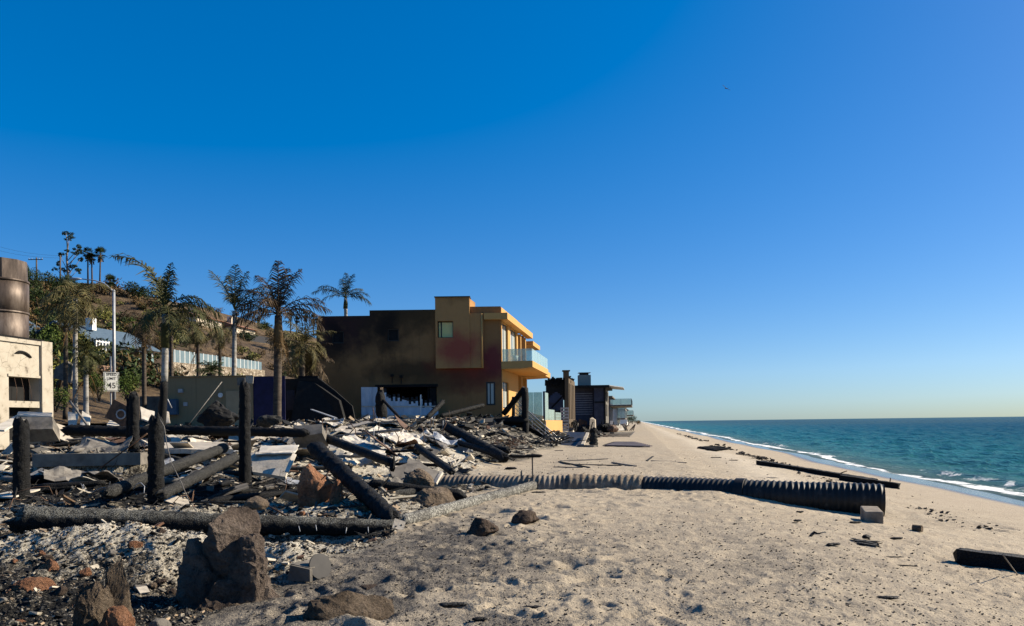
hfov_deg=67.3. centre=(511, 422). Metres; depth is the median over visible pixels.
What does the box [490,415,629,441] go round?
beach debris
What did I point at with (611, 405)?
deck house
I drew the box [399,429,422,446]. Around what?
wall sheet
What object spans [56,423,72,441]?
broken panel
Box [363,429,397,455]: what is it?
broken panel
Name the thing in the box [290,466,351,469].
burnt timber
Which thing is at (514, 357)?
flower pot
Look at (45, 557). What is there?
loose stone
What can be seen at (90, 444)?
crumpled sheet
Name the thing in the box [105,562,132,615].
boulder
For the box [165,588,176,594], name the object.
loose stone
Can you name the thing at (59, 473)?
crumpled sheet
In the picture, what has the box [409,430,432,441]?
crumpled sheet
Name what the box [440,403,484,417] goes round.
charred beam
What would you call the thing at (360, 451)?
charred beam
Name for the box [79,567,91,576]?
loose stone
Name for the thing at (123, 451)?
metal rod
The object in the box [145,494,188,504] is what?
broken panel
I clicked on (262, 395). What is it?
painted wall
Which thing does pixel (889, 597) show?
driftwood
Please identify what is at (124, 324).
scrub bush
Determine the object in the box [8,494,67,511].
scorched wire
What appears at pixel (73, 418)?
plaster shard
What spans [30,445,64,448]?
burnt timber
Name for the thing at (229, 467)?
broken panel
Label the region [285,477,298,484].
crumpled sheet
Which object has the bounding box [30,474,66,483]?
charred beam
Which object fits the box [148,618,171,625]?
boulder
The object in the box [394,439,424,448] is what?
crumpled sheet
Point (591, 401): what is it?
dark house
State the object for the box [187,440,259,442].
burnt timber
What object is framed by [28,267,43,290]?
bushy tree
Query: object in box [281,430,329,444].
crumpled sheet
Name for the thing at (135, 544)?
loose stone
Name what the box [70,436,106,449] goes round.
crumpled sheet
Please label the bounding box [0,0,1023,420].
sky
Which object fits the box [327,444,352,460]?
wall sheet
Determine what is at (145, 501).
scorched wire
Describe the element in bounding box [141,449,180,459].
burnt timber
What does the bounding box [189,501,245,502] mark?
iron pipe
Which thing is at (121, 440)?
crumpled sheet
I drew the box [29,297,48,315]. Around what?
scrub bush
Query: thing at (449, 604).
driftwood
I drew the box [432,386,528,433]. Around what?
charred deck
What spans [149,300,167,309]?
scrub bush
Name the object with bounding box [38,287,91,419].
roadside palm
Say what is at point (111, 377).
speed sign
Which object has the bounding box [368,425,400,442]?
wall sheet
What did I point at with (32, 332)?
scrub bush
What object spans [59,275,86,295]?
bushy tree
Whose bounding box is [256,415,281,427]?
burnt wreck
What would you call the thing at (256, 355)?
scrub bush
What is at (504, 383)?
sliding door
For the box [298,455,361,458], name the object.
burnt timber
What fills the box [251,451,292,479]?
cracked slab
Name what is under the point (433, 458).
charred beam
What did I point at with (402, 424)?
broken panel
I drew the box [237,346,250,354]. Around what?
scrub bush
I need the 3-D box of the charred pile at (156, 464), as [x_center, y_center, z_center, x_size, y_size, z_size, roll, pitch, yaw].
[-7.366,0.990,15.902,0.370,2.440,0.351,-1,0,0]
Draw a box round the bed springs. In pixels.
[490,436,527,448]
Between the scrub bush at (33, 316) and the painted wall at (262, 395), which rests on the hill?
the scrub bush at (33, 316)
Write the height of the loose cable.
1.719 m
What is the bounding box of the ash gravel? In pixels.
[0,520,396,625]
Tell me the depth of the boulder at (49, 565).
8.27 m
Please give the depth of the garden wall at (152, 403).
54.00 m
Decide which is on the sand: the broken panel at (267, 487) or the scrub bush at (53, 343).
the broken panel at (267, 487)
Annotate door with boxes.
[226,391,238,426]
[286,390,294,409]
[502,324,506,360]
[503,382,506,407]
[510,329,514,360]
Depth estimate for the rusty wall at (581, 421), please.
90.00 m
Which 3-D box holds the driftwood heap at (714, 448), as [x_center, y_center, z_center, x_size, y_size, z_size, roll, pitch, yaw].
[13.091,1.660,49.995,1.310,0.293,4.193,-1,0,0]
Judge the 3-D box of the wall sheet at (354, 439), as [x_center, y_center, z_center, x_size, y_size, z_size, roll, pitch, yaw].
[-5.465,0.802,27.831,0.831,0.736,4.997,-1,0,-28]
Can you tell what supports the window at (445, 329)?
in the beach house at (455, 352)
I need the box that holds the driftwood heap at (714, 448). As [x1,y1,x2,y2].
[697,446,729,450]
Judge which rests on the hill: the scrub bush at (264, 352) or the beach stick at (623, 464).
the scrub bush at (264, 352)
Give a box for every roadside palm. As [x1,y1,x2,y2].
[37,279,111,418]
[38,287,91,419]
[57,337,110,414]
[116,310,168,408]
[154,304,199,375]
[183,321,214,375]
[203,320,231,375]
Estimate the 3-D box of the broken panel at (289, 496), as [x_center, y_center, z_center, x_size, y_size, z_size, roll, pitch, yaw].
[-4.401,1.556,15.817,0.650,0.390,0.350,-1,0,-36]
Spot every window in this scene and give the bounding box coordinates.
[332,331,343,342]
[388,329,398,340]
[438,322,452,337]
[486,382,494,404]
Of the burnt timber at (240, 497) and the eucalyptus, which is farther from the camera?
the eucalyptus
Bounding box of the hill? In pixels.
[29,283,542,423]
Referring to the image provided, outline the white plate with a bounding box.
[392,518,405,529]
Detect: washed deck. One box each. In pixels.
[600,431,634,436]
[603,442,651,446]
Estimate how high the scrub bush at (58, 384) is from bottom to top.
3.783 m
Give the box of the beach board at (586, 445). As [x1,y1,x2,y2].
[577,445,596,446]
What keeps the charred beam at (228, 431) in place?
on the sand
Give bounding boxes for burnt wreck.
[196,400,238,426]
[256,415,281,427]
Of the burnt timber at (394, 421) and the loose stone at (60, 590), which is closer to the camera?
the loose stone at (60, 590)
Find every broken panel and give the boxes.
[0,489,39,497]
[2,443,12,453]
[30,468,45,474]
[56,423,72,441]
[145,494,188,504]
[168,435,181,441]
[169,442,193,454]
[186,470,203,488]
[209,460,238,468]
[220,483,248,495]
[228,436,265,445]
[230,439,257,449]
[265,482,285,489]
[280,490,297,501]
[295,448,310,454]
[337,421,370,428]
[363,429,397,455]
[389,460,423,480]
[394,415,409,429]
[417,446,438,461]
[425,436,441,443]
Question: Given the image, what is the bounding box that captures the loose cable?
[160,420,196,510]
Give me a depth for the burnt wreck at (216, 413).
29.65 m
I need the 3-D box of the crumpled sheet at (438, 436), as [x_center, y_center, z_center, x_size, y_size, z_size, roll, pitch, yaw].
[-2.705,1.075,35.402,1.902,1.382,1.434,-1,0,-24]
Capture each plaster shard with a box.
[68,412,78,424]
[80,411,90,424]
[107,420,118,425]
[140,406,154,421]
[166,411,169,423]
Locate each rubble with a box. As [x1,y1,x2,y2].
[0,416,557,624]
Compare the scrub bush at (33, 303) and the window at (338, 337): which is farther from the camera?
the scrub bush at (33, 303)
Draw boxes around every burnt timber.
[0,441,80,452]
[0,476,12,480]
[0,486,75,493]
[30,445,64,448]
[30,448,67,451]
[37,480,106,487]
[41,438,81,442]
[73,448,84,452]
[130,484,194,490]
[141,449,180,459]
[164,478,178,483]
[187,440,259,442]
[198,486,234,503]
[208,489,297,503]
[218,479,230,485]
[222,470,258,475]
[230,488,256,493]
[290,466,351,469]
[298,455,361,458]
[334,428,401,436]
[343,420,407,425]
[385,449,433,452]
[395,462,450,466]
[424,444,457,447]
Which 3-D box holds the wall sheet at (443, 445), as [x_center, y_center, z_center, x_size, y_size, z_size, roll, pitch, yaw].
[-3.563,0.741,35.713,0.782,0.866,8.556,-1,0,-16]
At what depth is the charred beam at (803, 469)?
30.85 m
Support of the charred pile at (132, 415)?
on the sand
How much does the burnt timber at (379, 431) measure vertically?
0.372 m
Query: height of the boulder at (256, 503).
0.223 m
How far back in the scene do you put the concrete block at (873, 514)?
14.31 m
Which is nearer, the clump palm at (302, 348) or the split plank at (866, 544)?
the split plank at (866, 544)
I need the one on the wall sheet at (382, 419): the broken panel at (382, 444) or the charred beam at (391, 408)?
the charred beam at (391, 408)
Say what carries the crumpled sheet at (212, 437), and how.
on the sand
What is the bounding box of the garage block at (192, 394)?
[166,375,254,426]
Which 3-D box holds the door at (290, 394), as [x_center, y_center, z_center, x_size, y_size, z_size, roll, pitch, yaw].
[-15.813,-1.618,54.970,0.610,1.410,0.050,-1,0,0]
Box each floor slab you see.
[32,451,175,466]
[164,442,232,453]
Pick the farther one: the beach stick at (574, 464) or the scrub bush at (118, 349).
the scrub bush at (118, 349)
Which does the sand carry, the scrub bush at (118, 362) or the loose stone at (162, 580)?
the loose stone at (162, 580)
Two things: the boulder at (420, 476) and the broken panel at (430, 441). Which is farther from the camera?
the broken panel at (430, 441)
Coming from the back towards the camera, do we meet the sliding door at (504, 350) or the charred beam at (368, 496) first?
the sliding door at (504, 350)
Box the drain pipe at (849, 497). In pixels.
[434,473,885,515]
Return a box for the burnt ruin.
[543,370,578,429]
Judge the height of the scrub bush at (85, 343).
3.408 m
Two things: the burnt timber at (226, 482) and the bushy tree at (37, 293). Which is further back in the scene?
the bushy tree at (37, 293)
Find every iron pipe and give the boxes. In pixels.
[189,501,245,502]
[268,505,286,515]
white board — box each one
[0,415,24,431]
[17,412,51,416]
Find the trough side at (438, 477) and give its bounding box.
[434,471,443,484]
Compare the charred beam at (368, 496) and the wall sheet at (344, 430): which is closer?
the charred beam at (368, 496)
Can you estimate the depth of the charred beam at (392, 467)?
19.96 m
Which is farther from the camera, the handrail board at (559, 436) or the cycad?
the cycad
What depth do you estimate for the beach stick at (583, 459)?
34.21 m
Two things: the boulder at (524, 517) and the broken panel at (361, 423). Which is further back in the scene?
the broken panel at (361, 423)
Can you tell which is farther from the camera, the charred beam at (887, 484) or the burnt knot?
the charred beam at (887, 484)
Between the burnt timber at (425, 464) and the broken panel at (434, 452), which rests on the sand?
the broken panel at (434, 452)
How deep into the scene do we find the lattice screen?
79.97 m
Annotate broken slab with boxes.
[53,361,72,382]
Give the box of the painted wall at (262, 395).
[253,376,285,423]
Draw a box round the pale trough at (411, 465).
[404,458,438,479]
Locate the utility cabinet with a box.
[167,399,178,414]
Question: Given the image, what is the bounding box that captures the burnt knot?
[862,534,870,538]
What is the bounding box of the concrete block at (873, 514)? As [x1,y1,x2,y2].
[860,506,883,523]
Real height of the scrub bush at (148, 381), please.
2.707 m
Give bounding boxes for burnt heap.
[576,422,592,434]
[596,421,613,432]
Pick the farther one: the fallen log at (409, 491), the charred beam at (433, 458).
the charred beam at (433, 458)
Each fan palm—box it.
[82,247,92,285]
[88,252,95,287]
[94,246,106,290]
[104,273,115,296]
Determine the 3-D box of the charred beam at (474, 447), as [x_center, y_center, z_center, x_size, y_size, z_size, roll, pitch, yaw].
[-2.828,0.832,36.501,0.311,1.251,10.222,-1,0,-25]
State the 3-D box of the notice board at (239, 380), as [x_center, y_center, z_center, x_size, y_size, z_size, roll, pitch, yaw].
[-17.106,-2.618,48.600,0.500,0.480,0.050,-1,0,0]
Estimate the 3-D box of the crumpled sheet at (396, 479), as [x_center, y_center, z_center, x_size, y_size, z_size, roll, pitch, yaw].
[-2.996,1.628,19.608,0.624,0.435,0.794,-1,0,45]
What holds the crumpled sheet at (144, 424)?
on the sand
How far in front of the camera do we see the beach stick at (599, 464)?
30.40 m
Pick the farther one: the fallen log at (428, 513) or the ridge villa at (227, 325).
the ridge villa at (227, 325)
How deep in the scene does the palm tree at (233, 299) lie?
62.04 m
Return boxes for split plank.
[849,538,878,544]
[853,540,881,543]
[856,542,881,547]
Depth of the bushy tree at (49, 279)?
163.67 m
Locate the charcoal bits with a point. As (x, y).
(847, 604)
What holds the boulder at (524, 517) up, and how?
on the sand
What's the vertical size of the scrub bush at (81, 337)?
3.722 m
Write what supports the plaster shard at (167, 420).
on the sand
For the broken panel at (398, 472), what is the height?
0.853 m
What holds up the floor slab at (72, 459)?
on the sand
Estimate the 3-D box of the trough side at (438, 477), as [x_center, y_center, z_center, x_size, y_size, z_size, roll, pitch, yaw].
[-1.823,1.355,18.913,0.131,0.260,1.028,-1,0,4]
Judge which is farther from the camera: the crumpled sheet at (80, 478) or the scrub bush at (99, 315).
the scrub bush at (99, 315)
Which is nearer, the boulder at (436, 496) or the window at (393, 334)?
the boulder at (436, 496)
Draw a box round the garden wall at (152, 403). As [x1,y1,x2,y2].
[140,396,159,422]
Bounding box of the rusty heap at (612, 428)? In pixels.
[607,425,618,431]
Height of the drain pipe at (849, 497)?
0.929 m
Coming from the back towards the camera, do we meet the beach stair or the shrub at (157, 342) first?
the shrub at (157, 342)
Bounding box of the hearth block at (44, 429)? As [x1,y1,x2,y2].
[17,417,59,441]
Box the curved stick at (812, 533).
[809,531,825,536]
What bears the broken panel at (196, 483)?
on the sand
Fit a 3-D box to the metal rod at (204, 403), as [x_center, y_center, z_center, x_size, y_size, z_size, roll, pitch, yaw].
[-13.925,-0.925,35.000,0.042,2.014,2.159,-1,0,20]
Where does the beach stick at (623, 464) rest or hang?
on the sand
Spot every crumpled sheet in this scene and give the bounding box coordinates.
[42,466,86,481]
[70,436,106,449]
[71,436,132,452]
[71,476,92,480]
[82,470,123,481]
[115,438,125,442]
[119,419,148,426]
[139,435,170,446]
[164,458,175,463]
[170,467,197,475]
[188,437,210,441]
[208,435,228,438]
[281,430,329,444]
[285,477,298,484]
[354,442,373,453]
[388,477,402,482]
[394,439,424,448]
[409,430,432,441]
[433,431,472,452]
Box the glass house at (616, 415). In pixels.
[613,408,626,424]
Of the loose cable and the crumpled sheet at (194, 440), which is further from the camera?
the crumpled sheet at (194, 440)
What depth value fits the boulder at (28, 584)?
7.75 m
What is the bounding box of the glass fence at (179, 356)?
[173,349,261,369]
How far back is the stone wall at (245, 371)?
109.17 m
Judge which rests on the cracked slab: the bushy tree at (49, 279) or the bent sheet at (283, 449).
the bent sheet at (283, 449)
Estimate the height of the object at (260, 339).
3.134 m
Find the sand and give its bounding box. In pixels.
[0,419,1023,625]
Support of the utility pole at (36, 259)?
on the hill
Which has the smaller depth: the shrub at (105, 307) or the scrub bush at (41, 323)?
the scrub bush at (41, 323)
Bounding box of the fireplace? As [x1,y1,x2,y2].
[0,257,52,449]
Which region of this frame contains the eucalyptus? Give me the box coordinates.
[51,231,85,277]
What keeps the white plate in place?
on the sand
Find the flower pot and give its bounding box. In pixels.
[511,355,517,360]
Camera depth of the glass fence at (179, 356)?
106.90 m
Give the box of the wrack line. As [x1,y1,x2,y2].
[677,433,1002,528]
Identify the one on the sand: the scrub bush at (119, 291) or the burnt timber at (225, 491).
the burnt timber at (225, 491)
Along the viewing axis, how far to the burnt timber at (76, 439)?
32.37 m
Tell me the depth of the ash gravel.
8.36 m
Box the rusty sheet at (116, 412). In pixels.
[105,399,125,425]
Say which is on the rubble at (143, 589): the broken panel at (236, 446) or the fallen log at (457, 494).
the broken panel at (236, 446)
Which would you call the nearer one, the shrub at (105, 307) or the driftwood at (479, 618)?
the driftwood at (479, 618)
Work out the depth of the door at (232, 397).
49.94 m
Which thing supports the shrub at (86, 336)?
on the hill
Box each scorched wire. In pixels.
[0,486,52,494]
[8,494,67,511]
[131,498,157,505]
[172,489,194,503]
[273,503,293,510]
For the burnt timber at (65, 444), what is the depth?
30.16 m
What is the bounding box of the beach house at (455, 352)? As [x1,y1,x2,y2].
[316,296,562,431]
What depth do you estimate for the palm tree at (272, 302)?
46.91 m
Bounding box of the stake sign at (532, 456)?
[524,454,542,477]
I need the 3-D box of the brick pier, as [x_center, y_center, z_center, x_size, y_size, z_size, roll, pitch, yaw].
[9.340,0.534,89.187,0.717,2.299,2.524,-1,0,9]
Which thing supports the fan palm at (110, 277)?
on the hill
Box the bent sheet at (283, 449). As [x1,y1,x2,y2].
[255,445,298,454]
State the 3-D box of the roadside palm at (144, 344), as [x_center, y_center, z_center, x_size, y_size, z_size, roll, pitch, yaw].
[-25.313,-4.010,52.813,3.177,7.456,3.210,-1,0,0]
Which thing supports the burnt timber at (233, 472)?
on the rubble at (143, 589)
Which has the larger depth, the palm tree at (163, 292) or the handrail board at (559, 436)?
the handrail board at (559, 436)
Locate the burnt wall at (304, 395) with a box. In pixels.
[285,376,354,422]
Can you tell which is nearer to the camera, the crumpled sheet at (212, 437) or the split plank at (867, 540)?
the split plank at (867, 540)
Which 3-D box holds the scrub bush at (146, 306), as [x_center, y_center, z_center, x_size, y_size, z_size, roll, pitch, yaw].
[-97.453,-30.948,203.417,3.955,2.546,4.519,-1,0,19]
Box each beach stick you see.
[558,461,589,467]
[560,458,607,460]
[578,464,621,465]
[611,462,636,465]
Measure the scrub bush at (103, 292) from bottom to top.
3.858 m
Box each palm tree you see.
[110,253,223,434]
[208,264,270,374]
[228,260,332,425]
[311,273,371,315]
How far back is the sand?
9.85 m
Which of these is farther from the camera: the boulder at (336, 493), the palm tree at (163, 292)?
the palm tree at (163, 292)
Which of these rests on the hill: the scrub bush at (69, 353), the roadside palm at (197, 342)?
the scrub bush at (69, 353)
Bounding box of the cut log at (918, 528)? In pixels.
[912,525,922,531]
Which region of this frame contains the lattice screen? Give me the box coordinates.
[560,407,568,432]
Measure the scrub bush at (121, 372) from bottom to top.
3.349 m
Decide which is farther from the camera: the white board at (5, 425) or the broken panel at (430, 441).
the broken panel at (430, 441)
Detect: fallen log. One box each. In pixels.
[2,505,393,535]
[99,443,229,498]
[155,452,238,499]
[368,479,466,500]
[380,485,450,495]
[398,481,536,524]
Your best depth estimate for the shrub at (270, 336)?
182.50 m
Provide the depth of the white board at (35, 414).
28.27 m
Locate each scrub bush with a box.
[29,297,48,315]
[29,308,52,318]
[29,313,39,320]
[29,317,49,330]
[29,325,42,338]
[31,279,51,291]
[34,318,52,325]
[35,335,62,353]
[52,332,89,351]
[52,344,82,363]
[53,350,82,390]
[58,339,102,351]
[58,357,103,385]
[84,349,109,362]
[89,309,119,324]
[93,282,111,294]
[101,325,125,331]
[102,341,134,358]
[103,278,123,288]
[103,350,155,378]
[105,351,156,370]
[109,311,132,323]
[110,321,132,332]
[111,352,132,367]
[113,285,131,296]
[116,361,158,388]
[124,346,158,364]
[125,294,144,303]
[131,365,159,386]
[135,301,152,309]
[143,298,152,304]
[147,329,179,347]
[147,363,188,386]
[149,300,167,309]
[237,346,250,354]
[244,355,255,360]
[247,351,260,360]
[255,348,265,354]
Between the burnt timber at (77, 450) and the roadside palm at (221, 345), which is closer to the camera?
the burnt timber at (77, 450)
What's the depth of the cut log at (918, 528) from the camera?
13.49 m
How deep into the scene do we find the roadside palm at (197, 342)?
63.89 m
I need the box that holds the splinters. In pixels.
[0,414,536,542]
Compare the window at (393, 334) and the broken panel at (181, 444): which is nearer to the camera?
the broken panel at (181, 444)
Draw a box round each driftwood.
[438,602,466,606]
[472,617,487,620]
[523,605,541,608]
[826,543,840,545]
[876,596,899,599]
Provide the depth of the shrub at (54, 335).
92.59 m
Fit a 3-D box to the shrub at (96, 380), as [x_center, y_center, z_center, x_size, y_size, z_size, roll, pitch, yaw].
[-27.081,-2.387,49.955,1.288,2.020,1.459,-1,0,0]
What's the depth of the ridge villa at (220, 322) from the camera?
198.65 m
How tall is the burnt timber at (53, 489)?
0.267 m
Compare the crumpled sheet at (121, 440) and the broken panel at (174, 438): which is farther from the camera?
the broken panel at (174, 438)
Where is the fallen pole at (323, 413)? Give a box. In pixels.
[310,409,336,418]
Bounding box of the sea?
[641,417,1023,500]
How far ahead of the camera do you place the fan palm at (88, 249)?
184.83 m
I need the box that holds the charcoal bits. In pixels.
[244,453,1023,625]
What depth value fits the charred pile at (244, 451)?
20.28 m
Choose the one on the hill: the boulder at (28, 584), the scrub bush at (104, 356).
the scrub bush at (104, 356)
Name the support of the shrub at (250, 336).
on the hill
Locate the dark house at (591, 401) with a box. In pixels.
[575,372,624,426]
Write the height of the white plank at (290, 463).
0.414 m
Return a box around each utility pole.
[28,257,42,280]
[59,255,60,278]
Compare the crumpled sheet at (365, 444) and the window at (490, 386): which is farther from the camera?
the window at (490, 386)
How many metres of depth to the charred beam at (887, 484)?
27.50 m
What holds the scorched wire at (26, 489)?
on the sand
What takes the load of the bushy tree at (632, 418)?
on the sand
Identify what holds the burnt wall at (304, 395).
on the sand
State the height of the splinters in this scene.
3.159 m
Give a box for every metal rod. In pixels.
[98,433,147,469]
[188,382,221,424]
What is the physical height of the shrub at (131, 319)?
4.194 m
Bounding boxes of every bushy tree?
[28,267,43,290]
[29,285,59,310]
[40,270,69,292]
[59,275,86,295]
[71,284,95,307]
[121,281,151,300]
[628,415,636,423]
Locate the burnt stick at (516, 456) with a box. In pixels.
[509,454,525,457]
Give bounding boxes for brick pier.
[589,418,595,428]
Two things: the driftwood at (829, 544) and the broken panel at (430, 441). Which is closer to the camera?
the driftwood at (829, 544)
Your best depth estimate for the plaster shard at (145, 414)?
33.57 m
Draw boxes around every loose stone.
[42,555,53,561]
[54,586,67,595]
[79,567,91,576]
[107,550,116,554]
[127,540,142,548]
[134,585,145,591]
[148,582,156,589]
[155,578,166,583]
[156,527,166,532]
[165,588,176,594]
[201,607,212,612]
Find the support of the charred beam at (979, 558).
on the sand
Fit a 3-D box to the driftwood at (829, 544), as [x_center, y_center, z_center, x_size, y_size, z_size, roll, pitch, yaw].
[4.525,1.709,10.848,0.258,0.045,0.097,-1,0,-20]
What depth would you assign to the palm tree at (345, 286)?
92.08 m
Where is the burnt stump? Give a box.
[589,427,597,446]
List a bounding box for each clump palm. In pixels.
[265,318,336,378]
[289,343,334,381]
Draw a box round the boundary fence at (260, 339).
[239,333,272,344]
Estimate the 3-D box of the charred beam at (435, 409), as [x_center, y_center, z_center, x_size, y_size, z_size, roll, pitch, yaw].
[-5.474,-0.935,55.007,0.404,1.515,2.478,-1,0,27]
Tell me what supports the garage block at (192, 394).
on the sand
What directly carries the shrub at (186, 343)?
on the hill
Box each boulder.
[11,577,56,592]
[38,559,58,571]
[72,581,113,625]
[97,606,135,625]
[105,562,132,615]
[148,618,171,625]
[175,506,279,611]
[244,496,268,509]
[297,463,333,507]
[303,590,393,620]
[329,479,343,503]
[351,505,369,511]
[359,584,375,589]
[403,468,433,485]
[412,487,455,505]
[467,517,498,536]
[511,510,539,524]
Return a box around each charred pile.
[12,416,30,499]
[125,391,139,450]
[146,413,164,505]
[238,380,251,482]
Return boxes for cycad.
[193,359,224,375]
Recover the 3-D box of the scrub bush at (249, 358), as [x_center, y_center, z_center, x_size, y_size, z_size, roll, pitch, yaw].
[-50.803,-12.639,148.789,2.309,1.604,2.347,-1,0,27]
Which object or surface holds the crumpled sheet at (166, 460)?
on the sand
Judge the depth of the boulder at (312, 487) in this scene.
14.76 m
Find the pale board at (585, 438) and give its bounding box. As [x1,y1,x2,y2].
[581,432,588,444]
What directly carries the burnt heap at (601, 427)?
on the sand
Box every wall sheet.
[320,418,344,426]
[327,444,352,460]
[334,425,364,435]
[341,434,385,453]
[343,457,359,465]
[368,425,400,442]
[373,418,398,425]
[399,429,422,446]
[422,429,448,448]
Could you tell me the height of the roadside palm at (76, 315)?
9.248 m
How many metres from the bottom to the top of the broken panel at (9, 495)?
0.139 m
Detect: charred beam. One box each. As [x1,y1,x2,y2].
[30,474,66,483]
[60,424,168,437]
[165,425,309,436]
[307,441,400,519]
[326,434,395,466]
[375,389,386,418]
[382,399,399,417]
[389,455,394,471]
[414,443,454,474]
[417,427,491,455]
[425,400,444,419]
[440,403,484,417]
[443,423,508,462]
[489,443,511,453]
[756,460,877,479]
[839,475,900,488]
[953,548,1023,572]
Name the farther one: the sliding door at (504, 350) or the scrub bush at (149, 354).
the scrub bush at (149, 354)
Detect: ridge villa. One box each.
[171,309,223,327]
[222,316,256,333]
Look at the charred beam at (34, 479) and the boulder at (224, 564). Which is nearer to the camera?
the boulder at (224, 564)
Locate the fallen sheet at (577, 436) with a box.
[561,432,584,445]
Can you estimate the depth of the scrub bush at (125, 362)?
87.06 m
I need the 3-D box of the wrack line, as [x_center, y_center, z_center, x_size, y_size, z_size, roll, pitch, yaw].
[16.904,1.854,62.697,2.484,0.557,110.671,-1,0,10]
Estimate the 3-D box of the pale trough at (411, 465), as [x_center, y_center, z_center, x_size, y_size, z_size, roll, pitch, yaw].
[-2.332,1.201,19.385,1.682,0.599,0.758,-1,0,42]
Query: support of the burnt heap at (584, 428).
on the sand
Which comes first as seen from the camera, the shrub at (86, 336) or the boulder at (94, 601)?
the boulder at (94, 601)
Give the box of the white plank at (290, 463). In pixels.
[285,453,295,472]
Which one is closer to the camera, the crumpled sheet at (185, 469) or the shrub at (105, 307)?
the crumpled sheet at (185, 469)
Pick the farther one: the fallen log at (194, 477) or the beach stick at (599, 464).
the beach stick at (599, 464)
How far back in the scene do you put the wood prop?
28.47 m
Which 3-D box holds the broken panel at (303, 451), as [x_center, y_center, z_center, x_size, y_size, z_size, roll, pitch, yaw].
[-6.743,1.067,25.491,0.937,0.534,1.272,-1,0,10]
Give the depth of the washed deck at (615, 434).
99.09 m
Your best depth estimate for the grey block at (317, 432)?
26.22 m
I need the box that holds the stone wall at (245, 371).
[168,362,264,375]
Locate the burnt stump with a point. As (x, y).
(593, 439)
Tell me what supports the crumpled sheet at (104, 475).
on the sand
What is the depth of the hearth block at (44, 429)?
27.26 m
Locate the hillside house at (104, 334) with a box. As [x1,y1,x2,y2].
[31,318,159,361]
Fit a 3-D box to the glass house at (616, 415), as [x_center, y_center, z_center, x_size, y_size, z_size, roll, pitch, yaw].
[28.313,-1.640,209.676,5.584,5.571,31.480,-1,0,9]
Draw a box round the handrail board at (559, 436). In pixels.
[546,435,573,438]
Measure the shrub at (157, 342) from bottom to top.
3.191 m
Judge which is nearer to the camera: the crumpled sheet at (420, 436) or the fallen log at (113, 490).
the fallen log at (113, 490)
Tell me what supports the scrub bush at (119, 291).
on the hill
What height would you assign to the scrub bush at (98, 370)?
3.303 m
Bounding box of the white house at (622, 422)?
[620,409,633,424]
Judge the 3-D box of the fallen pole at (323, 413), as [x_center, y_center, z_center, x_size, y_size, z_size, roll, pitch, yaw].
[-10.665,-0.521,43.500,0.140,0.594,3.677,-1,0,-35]
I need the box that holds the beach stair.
[515,402,564,440]
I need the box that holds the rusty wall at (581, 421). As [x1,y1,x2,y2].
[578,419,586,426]
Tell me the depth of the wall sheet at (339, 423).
41.70 m
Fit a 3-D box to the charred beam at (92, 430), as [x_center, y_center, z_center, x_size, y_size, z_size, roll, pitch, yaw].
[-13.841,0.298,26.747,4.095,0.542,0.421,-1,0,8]
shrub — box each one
[36,324,71,355]
[53,386,69,411]
[68,328,92,346]
[89,350,109,365]
[89,371,107,401]
[94,303,111,318]
[106,322,121,330]
[116,371,141,399]
[122,316,136,331]
[149,335,161,351]
[151,298,160,305]
[179,333,192,347]
[238,331,258,341]
[261,321,272,329]
[265,330,273,345]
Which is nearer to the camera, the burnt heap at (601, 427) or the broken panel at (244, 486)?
the broken panel at (244, 486)
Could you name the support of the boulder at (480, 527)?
on the sand
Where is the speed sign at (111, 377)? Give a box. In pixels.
[104,356,118,405]
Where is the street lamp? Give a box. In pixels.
[70,277,115,401]
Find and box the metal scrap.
[287,553,330,581]
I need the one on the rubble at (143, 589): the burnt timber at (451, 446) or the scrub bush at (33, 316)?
the burnt timber at (451, 446)
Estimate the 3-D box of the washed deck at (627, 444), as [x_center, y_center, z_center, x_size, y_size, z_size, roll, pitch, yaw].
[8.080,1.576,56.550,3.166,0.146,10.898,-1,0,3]
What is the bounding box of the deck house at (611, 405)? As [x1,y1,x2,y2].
[609,396,632,423]
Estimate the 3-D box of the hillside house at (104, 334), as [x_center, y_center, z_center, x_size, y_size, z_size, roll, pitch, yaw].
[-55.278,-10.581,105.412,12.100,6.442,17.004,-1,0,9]
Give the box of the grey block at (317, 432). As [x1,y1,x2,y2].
[293,424,327,447]
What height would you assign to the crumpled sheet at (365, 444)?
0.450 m
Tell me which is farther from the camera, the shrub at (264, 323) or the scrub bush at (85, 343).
the shrub at (264, 323)
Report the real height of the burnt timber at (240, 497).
0.209 m
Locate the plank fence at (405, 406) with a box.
[361,387,437,418]
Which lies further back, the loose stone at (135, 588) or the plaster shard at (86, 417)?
the plaster shard at (86, 417)
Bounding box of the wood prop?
[69,400,87,424]
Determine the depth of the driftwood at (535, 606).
7.06 m

